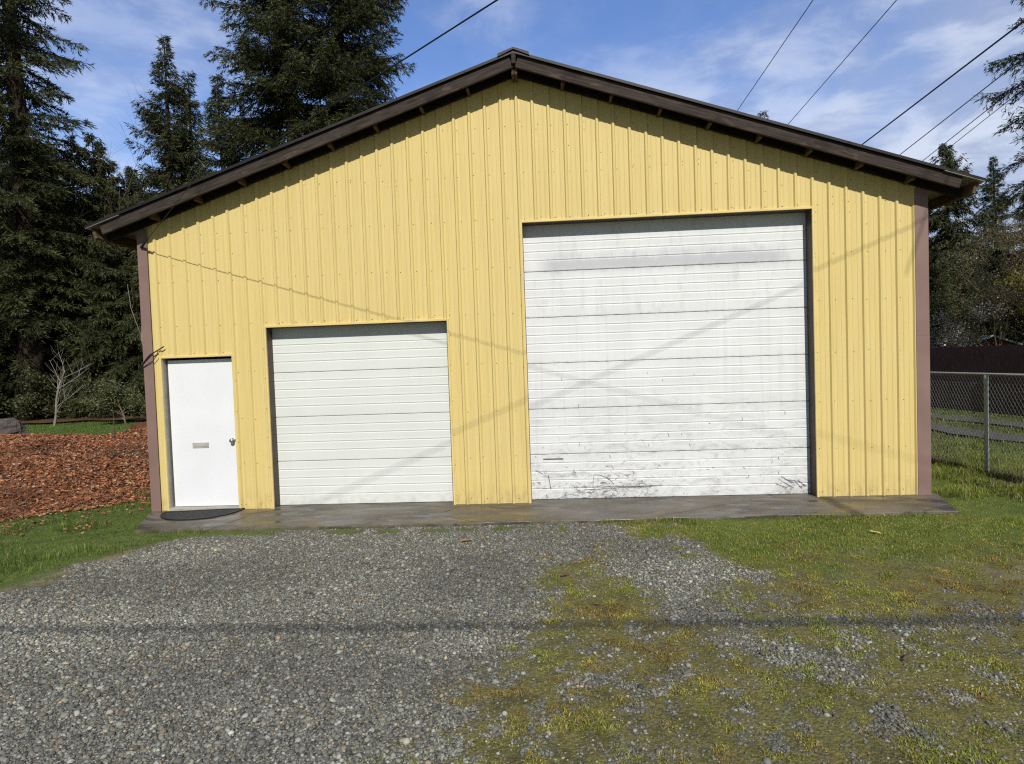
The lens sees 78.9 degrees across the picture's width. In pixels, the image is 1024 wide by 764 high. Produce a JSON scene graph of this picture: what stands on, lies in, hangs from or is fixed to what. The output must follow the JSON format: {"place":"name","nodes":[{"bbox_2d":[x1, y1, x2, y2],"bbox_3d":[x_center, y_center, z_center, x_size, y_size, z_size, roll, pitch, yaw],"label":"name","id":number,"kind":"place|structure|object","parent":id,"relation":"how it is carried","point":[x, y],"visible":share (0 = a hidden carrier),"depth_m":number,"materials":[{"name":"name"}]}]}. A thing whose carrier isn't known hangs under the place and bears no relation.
{"place":"outdoors","nodes":[
{"label":"outdoors","id":0,"kind":"place"},
{"bbox_2d":[3,409,146,422],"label":"forest floor","id":1,"kind":"structure","parent":0,"point":[50,420],"depth_m":26.25,"materials":[{"name":"green plant"}]},
{"bbox_2d":[0,347,13,418],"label":"cedar tree","id":2,"kind":"object","parent":1,"relation":"on","point":[3,363],"visible":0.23,"depth_m":27.27,"materials":[{"name":"green plant"}]},
{"bbox_2d":[0,393,21,420],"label":"undergrowth shrub","id":3,"kind":"object","parent":1,"relation":"on","point":[10,412],"visible":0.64,"depth_m":26.96,"materials":[{"name":"green plant"}]},
{"bbox_2d":[0,131,57,373],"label":"fir tree","id":4,"kind":"object","parent":1,"relation":"on","point":[37,217],"visible":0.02,"depth_m":35.44,"materials":[{"name":"green plant"}]},
{"bbox_2d":[0,149,65,417],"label":"cedar tree","id":5,"kind":"object","parent":1,"relation":"on","point":[6,367],"visible":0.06,"depth_m":30.28,"materials":[{"name":"green plant"}]},
{"bbox_2d":[0,367,70,419],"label":"undergrowth shrub","id":6,"kind":"object","parent":1,"relation":"on","point":[27,400],"visible":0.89,"depth_m":26.57,"materials":[{"name":"green plant"}]},
{"bbox_2d":[35,160,63,270],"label":"cedar tree","id":7,"kind":"object","parent":1,"relation":"on","point":[54,175],"depth_m":38.99,"materials":[{"name":"green plant"}]},
{"bbox_2d":[10,133,90,410],"bbox_3d":[-24.357,-5.702,34.320,7.660,16.012,6.996,-1,2,34],"label":"fir tree","id":8,"kind":"object","parent":1,"relation":"on","point":[57,333],"visible":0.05,"depth_m":34.00,"materials":[{"name":"green plant"}]},
{"bbox_2d":[0,0,117,419],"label":"fir tree","id":9,"kind":"object","parent":1,"relation":"on","point":[21,295],"visible":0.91,"depth_m":27.12,"materials":[{"name":"green plant"}]},
{"bbox_2d":[45,375,114,418],"bbox_3d":[-18.840,0.993,27.222,2.598,2.567,2.413,-1,2,17],"label":"undergrowth shrub","id":10,"kind":"object","parent":1,"relation":"on","point":[70,405],"visible":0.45,"depth_m":26.94,"materials":[{"name":"green plant"}]},
{"bbox_2d":[39,131,142,418],"bbox_3d":[-19.298,-4.252,29.696,6.240,14.985,6.644,-2,2,-11],"label":"cedar tree","id":11,"kind":"object","parent":1,"relation":"on","point":[94,170],"visible":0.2,"depth_m":28.90,"materials":[{"name":"green plant"}]},
{"bbox_2d":[52,186,131,410],"bbox_3d":[-21.123,-3.983,32.684,6.295,14.196,5.911,-3,2,-34],"label":"cedar tree","id":12,"kind":"object","parent":1,"relation":"on","point":[73,315],"visible":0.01,"depth_m":31.74,"materials":[{"name":"green plant"}]},
{"bbox_2d":[0,77,193,297],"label":"bare tree","id":13,"kind":"object","parent":1,"relation":"on","point":[108,156],"visible":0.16,"depth_m":28.35,"materials":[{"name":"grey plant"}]},
{"bbox_2d":[58,234,140,418],"bbox_3d":[-18.094,-2.209,28.107,4.336,9.780,4.072,-3,2,-19],"label":"cedar tree","id":14,"kind":"object","parent":1,"relation":"on","point":[108,292],"visible":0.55,"depth_m":27.34,"materials":[{"name":"green plant"}]},
{"bbox_2d":[81,367,144,418],"bbox_3d":[-16.998,0.719,27.107,2.852,3.034,3.071,0,3,44],"label":"undergrowth shrub","id":15,"kind":"object","parent":1,"relation":"on","point":[103,415],"visible":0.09,"depth_m":26.75,"materials":[{"name":"green plant"}]},
{"bbox_2d":[103,194,158,415],"bbox_3d":[-16.215,-2.896,28.240,4.729,11.357,5.036,-3,2,-26],"label":"cedar tree","id":16,"kind":"object","parent":1,"relation":"on","point":[134,300],"visible":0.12,"depth_m":27.13,"materials":[{"name":"green plant"}]},
{"bbox_2d":[116,166,152,257],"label":"cedar tree","id":17,"kind":"object","parent":1,"relation":"on","point":[128,173],"visible":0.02,"depth_m":39.94,"materials":[{"name":"green plant"}]},
{"bbox_2d":[123,384,145,417],"bbox_3d":[-15.668,0.998,26.895,2.194,2.334,2.362,-3,2,-19],"label":"undergrowth shrub","id":18,"kind":"object","parent":1,"relation":"on","point":[141,413],"visible":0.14,"depth_m":26.60,"materials":[{"name":"green plant"}]},
{"bbox_2d":[127,284,142,346],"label":"bare sapling","id":19,"kind":"object","parent":1,"relation":"on","point":[135,320],"visible":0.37,"depth_m":25.67,"materials":[{"name":"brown plant"}]},
{"bbox_2d":[61,34,215,406],"bbox_3d":[-17.116,-7.289,30.484,8.396,19.214,9.193,-3,2,-19],"label":"fir tree","id":20,"kind":"object","parent":1,"relation":"on","point":[163,116],"visible":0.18,"depth_m":29.96,"materials":[{"name":"green plant"}]},
{"bbox_2d":[129,71,217,352],"bbox_3d":[-15.878,-6.710,30.772,7.607,17.378,7.426,-3,2,-21],"label":"fir tree","id":21,"kind":"object","parent":1,"relation":"on","point":[181,169],"visible":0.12,"depth_m":30.61,"materials":[{"name":"green plant"}]},
{"bbox_2d":[187,170,206,181],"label":"cedar tree","id":22,"kind":"object","parent":1,"relation":"on","point":[202,174],"depth_m":28.85,"materials":[{"name":"green plant"}]},
{"bbox_2d":[183,70,248,184],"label":"fir tree","id":23,"kind":"object","parent":1,"relation":"on","point":[215,93],"visible":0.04,"depth_m":30.75,"materials":[{"name":"green plant"}]},
{"bbox_2d":[195,0,416,176],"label":"fir tree","id":24,"kind":"object","parent":1,"relation":"on","point":[336,68],"visible":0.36,"depth_m":30.48,"materials":[{"name":"green plant"}]},
{"bbox_2d":[22,420,145,434],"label":"back lawn grass","id":25,"kind":"structure","parent":0,"point":[75,428],"depth_m":23.09,"materials":[{"name":"green plant"}]},
{"bbox_2d":[0,488,529,589],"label":"lawn grass","id":26,"kind":"structure","parent":0,"point":[9,555],"depth_m":7.23,"materials":[{"name":"green plant"}]},
{"bbox_2d":[0,522,1023,763],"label":"gravel","id":27,"kind":"structure","parent":0,"point":[164,735],"depth_m":4.24,"materials":[{"name":"grey gravel"}]},
{"bbox_2d":[0,407,1023,763],"bbox_3d":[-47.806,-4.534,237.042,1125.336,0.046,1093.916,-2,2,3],"label":"ground","id":28,"kind":"structure","parent":0,"point":[842,729],"depth_m":4.10,"materials":[{"name":"green plant"}]},
{"bbox_2d":[0,418,28,433],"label":"boulder","id":29,"kind":"object","parent":28,"relation":"on","point":[11,426],"visible":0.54,"depth_m":16.47,"materials":[{"name":"grey stone"}]},
{"bbox_2d":[48,344,91,425],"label":"bare sapling","id":30,"kind":"object","parent":28,"relation":"on","point":[59,385],"visible":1,"depth_m":23.91,"materials":[{"name":"grey plant"}]},
{"bbox_2d":[0,427,150,534],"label":"leaf pile","id":31,"kind":"object","parent":28,"relation":"on","point":[41,473],"visible":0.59,"depth_m":9.83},
{"bbox_2d":[108,412,114,436],"bbox_3d":[-7.905,0.994,12.284,0.154,0.851,0.040,-2,2,3],"label":"stick","id":32,"kind":"object","parent":31,"relation":"in","point":[113,424],"visible":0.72,"depth_m":12.27,"materials":[{"name":"brown wood"}]},
{"bbox_2d":[89,443,147,458],"bbox_3d":[-7.367,1.268,11.360,2.087,0.258,1.121,-1,2,15],"label":"brushwood","id":33,"kind":"object","parent":31,"relation":"on","point":[132,451],"visible":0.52,"depth_m":11.14,"materials":[{"name":"brown wood"}]},
{"bbox_2d":[130,422,146,428],"bbox_3d":[-9.000,1.155,15.870,0.396,0.371,1.304,-1,2,28],"label":"log","id":34,"kind":"object","parent":31,"relation":"on","point":[139,425],"visible":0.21,"depth_m":15.36,"materials":[{"name":"brown wood"}]},
{"bbox_2d":[72,374,145,424],"bbox_3d":[-15.193,0.794,23.679,2.499,2.407,2.176,-3,2,-37],"label":"olive bush","id":35,"kind":"object","parent":28,"relation":"on","point":[110,397],"visible":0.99,"depth_m":23.52,"materials":[{"name":"green plant"}]},
{"bbox_2d":[84,47,985,510],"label":"metal workshop","id":36,"kind":"structure","parent":28,"relation":"on","point":[514,275],"depth_m":8.18,"materials":[{"name":"yellow metal"}]},
{"bbox_2d":[140,238,148,248],"bbox_3d":[-4.899,-1.840,8.279,0.284,0.099,0.040,0,3,43],"label":"wire anchor","id":37,"kind":"object","parent":36,"relation":"attached to","point":[144,243],"visible":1,"depth_m":8.26,"materials":[{"name":"black metal"}]},
{"bbox_2d":[148,0,336,238],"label":"service wire","id":38,"kind":"object","parent":37,"relation":"attached to","point":[249,110],"visible":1,"depth_m":6.22,"materials":[{"name":"black metal"}]},
{"bbox_2d":[142,346,163,367],"bbox_3d":[-4.842,-0.333,8.392,0.330,0.290,0.026,-2,2,6],"label":"loose cable","id":39,"kind":"object","parent":36,"relation":"attached to","point":[151,354],"visible":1,"depth_m":8.38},
{"bbox_2d":[168,358,238,506],"bbox_3d":[-4.212,0.698,8.495,0.928,2.010,0.119,-2,2,3],"label":"entry door","id":40,"kind":"structure","parent":36,"relation":"in","point":[200,391],"depth_m":8.51,"materials":[{"name":"white metal"}]},
{"bbox_2d":[272,322,453,504],"bbox_3d":[-2.021,0.413,8.486,2.560,2.553,0.047,-2,2,3],"label":"garage door","id":41,"kind":"structure","parent":36,"relation":"in","point":[363,411],"depth_m":8.47,"materials":[{"name":"white paint"}]},
{"bbox_2d":[247,0,497,158],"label":"utility wire","id":42,"kind":"object","parent":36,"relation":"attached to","point":[469,17],"visible":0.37,"depth_m":14.97,"materials":[{"name":"black metal"}]},
{"bbox_2d":[523,212,810,498],"bbox_3d":[2.029,-0.335,8.226,3.778,3.778,0.052,-2,2,3],"label":"overhead door","id":43,"kind":"structure","parent":36,"relation":"in","point":[666,357],"depth_m":8.21,"materials":[{"name":"white paint"}]},
{"bbox_2d":[135,493,957,533],"bbox_3d":[0.214,1.707,7.818,10.340,0.200,1.270,-2,2,3],"label":"concrete apron","id":44,"kind":"object","parent":28,"relation":"on","point":[449,513],"visible":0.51,"depth_m":7.65,"materials":[{"name":"grey concrete"}]},
{"bbox_2d":[160,508,244,520],"bbox_3d":[-4.133,1.740,8.154,1.060,0.015,0.520,-2,2,-4],"label":"doormat","id":45,"kind":"object","parent":44,"relation":"on","point":[188,515],"visible":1,"depth_m":8.19,"materials":[{"name":"black rubber"}]},
{"bbox_2d":[314,513,1023,763],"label":"moss","id":46,"kind":"object","parent":28,"relation":"on","point":[865,631],"visible":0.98,"depth_m":4.04,"materials":[{"name":"green plant"}]},
{"bbox_2d":[757,110,768,118],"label":"fir tree","id":47,"kind":"object","parent":28,"relation":"on","point":[764,113],"visible":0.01,"depth_m":34.61,"materials":[{"name":"green plant"}]},
{"bbox_2d":[928,210,939,248],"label":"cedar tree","id":48,"kind":"object","parent":28,"relation":"on","point":[931,234],"depth_m":36.46,"materials":[{"name":"green plant"}]},
{"bbox_2d":[929,244,966,346],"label":"cedar tree","id":49,"kind":"object","parent":28,"relation":"on","point":[935,268],"visible":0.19,"depth_m":22.49,"materials":[{"name":"green plant"}]},
{"bbox_2d":[929,284,991,346],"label":"bare tree","id":50,"kind":"object","parent":28,"relation":"on","point":[936,310],"visible":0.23,"depth_m":21.75,"materials":[{"name":"brown plant"}]},
{"bbox_2d":[928,143,1007,330],"bbox_3d":[18.084,-4.151,25.962,4.860,11.672,5.176,-3,2,-25],"label":"cedar tree","id":51,"kind":"object","parent":28,"relation":"on","point":[948,233],"visible":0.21,"depth_m":25.46,"materials":[{"name":"green plant"}]},
{"bbox_2d":[929,292,1012,346],"bbox_3d":[13.735,-0.900,19.672,3.053,3.553,3.186,-2,2,3],"label":"blossoming shrub","id":52,"kind":"object","parent":28,"relation":"on","point":[952,339],"visible":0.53,"depth_m":19.93,"materials":[{"name":"green plant"}]},
{"bbox_2d":[929,239,1020,339],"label":"bare tree","id":53,"kind":"object","parent":28,"relation":"on","point":[957,267],"visible":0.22,"depth_m":23.45,"materials":[{"name":"brown plant"}]},
{"bbox_2d":[929,222,1023,345],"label":"bare tree","id":54,"kind":"object","parent":28,"relation":"on","point":[999,295],"visible":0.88,"depth_m":19.82,"materials":[{"name":"plant"}]},
{"bbox_2d":[930,344,1023,415],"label":"wooden fence","id":55,"kind":"object","parent":28,"relation":"on","point":[993,359],"visible":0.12,"depth_m":17.13,"materials":[{"name":"brown wood"}]},
{"bbox_2d":[930,371,1023,476],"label":"chain link fence","id":56,"kind":"object","parent":28,"relation":"on","point":[986,416],"visible":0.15,"depth_m":9.15,"materials":[{"name":"metal"}]},
{"bbox_2d":[931,407,1023,501],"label":"lane verge grass","id":57,"kind":"structure","parent":28,"relation":"on","point":[991,485],"depth_m":11.81,"materials":[{"name":"green plant"}]},
{"bbox_2d":[931,455,1023,484],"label":"dry grass strip","id":58,"kind":"object","parent":28,"relation":"on","point":[1018,478],"visible":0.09,"depth_m":8.93,"materials":[{"name":"plant"}]},
{"bbox_2d":[931,423,1023,441],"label":"gravel lane","id":59,"kind":"structure","parent":28,"relation":"on","point":[960,431],"depth_m":13.06,"materials":[{"name":"grey gravel"}]},
{"bbox_2d":[931,413,1023,427],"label":"gravel lane","id":60,"kind":"structure","parent":28,"relation":"on","point":[972,419],"depth_m":15.27,"materials":[{"name":"grey gravel"}]},
{"bbox_2d":[937,214,1023,334],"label":"bare tree","id":61,"kind":"object","parent":28,"relation":"on","point":[976,274],"visible":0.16,"depth_m":23.64,"materials":[{"name":"brown plant"}]},
{"bbox_2d":[948,201,1023,343],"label":"bare tree","id":62,"kind":"object","parent":28,"relation":"on","point":[988,268],"visible":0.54,"depth_m":21.59,"materials":[{"name":"brown plant"}]},
{"bbox_2d":[953,215,1018,305],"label":"bare tree","id":63,"kind":"object","parent":28,"relation":"on","point":[979,241],"visible":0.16,"depth_m":26.07,"materials":[{"name":"brown plant"}]},
{"bbox_2d":[960,335,1023,346],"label":"shed","id":64,"kind":"structure","parent":28,"relation":"on","point":[990,341],"depth_m":20.68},
{"bbox_2d":[965,231,1023,342],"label":"cedar tree","id":65,"kind":"object","parent":28,"relation":"on","point":[996,258],"visible":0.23,"depth_m":21.67,"materials":[{"name":"green plant"}]},
{"bbox_2d":[966,156,1023,328],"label":"fir tree","id":66,"kind":"object","parent":28,"relation":"on","point":[990,194],"visible":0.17,"depth_m":28.52,"materials":[{"name":"green plant"}]},
{"bbox_2d":[971,0,1023,215],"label":"fir tree","id":67,"kind":"object","parent":28,"relation":"on","point":[1000,95],"visible":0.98,"depth_m":16.13,"materials":[{"name":"green plant"}]},
{"bbox_2d":[973,225,1023,278],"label":"bare tree","id":68,"kind":"object","parent":28,"relation":"on","point":[996,248],"visible":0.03,"depth_m":24.24,"materials":[{"name":"grey plant"}]},
{"bbox_2d":[994,258,1023,334],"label":"budding tree","id":69,"kind":"object","parent":28,"relation":"on","point":[1011,280],"visible":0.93,"depth_m":19.25,"materials":[{"name":"green plant"}]},
{"bbox_2d":[1008,190,1023,245],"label":"cedar tree","id":70,"kind":"object","parent":28,"relation":"on","point":[1018,212],"depth_m":35.57,"materials":[{"name":"green plant"}]},
{"bbox_2d":[1011,197,1023,254],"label":"fir tree","id":71,"kind":"object","parent":28,"relation":"on","point":[1020,214],"visible":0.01,"depth_m":29.69,"materials":[{"name":"green plant"}]},
{"bbox_2d":[1011,225,1023,296],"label":"bare tree","id":72,"kind":"object","parent":28,"relation":"on","point":[1018,241],"visible":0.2,"depth_m":22.66,"materials":[{"name":"grey plant"}]},
{"bbox_2d":[0,0,1023,258],"label":"sky","id":73,"kind":"structure","parent":0,"point":[715,52],"materials":[{"name":"blue"}]},
{"bbox_2d":[469,438,1023,595],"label":"lawn grass","id":74,"kind":"structure","parent":0,"point":[972,489],"depth_m":6.80,"materials":[{"name":"green plant"}]},
{"bbox_2d":[737,0,812,110],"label":"utility wire","id":75,"kind":"object","parent":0,"point":[777,51],"visible":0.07,"depth_m":12.64,"materials":[{"name":"black metal"}]},
{"bbox_2d":[788,0,896,123],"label":"utility wire","id":76,"kind":"object","parent":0,"point":[845,58],"visible":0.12,"depth_m":13.01,"materials":[{"name":"black metal"}]},
{"bbox_2d":[862,20,1023,144],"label":"utility wire","id":77,"kind":"object","parent":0,"point":[994,43],"visible":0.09,"depth_m":15.55,"materials":[{"name":"black metal"}]},
{"bbox_2d":[900,57,1023,154],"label":"utility wire","id":78,"kind":"object","parent":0,"point":[966,102],"visible":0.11,"depth_m":16.46,"materials":[{"name":"black metal"}]},
{"bbox_2d":[923,81,1023,160],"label":"utility wire","id":79,"kind":"object","parent":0,"point":[976,118],"visible":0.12,"depth_m":16.77,"materials":[{"name":"black metal"}]},
{"bbox_2d":[930,88,1023,162],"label":"utility wire","id":80,"kind":"object","parent":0,"point":[979,123],"visible":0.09,"depth_m":16.92,"materials":[{"name":"black metal"}]}
]}

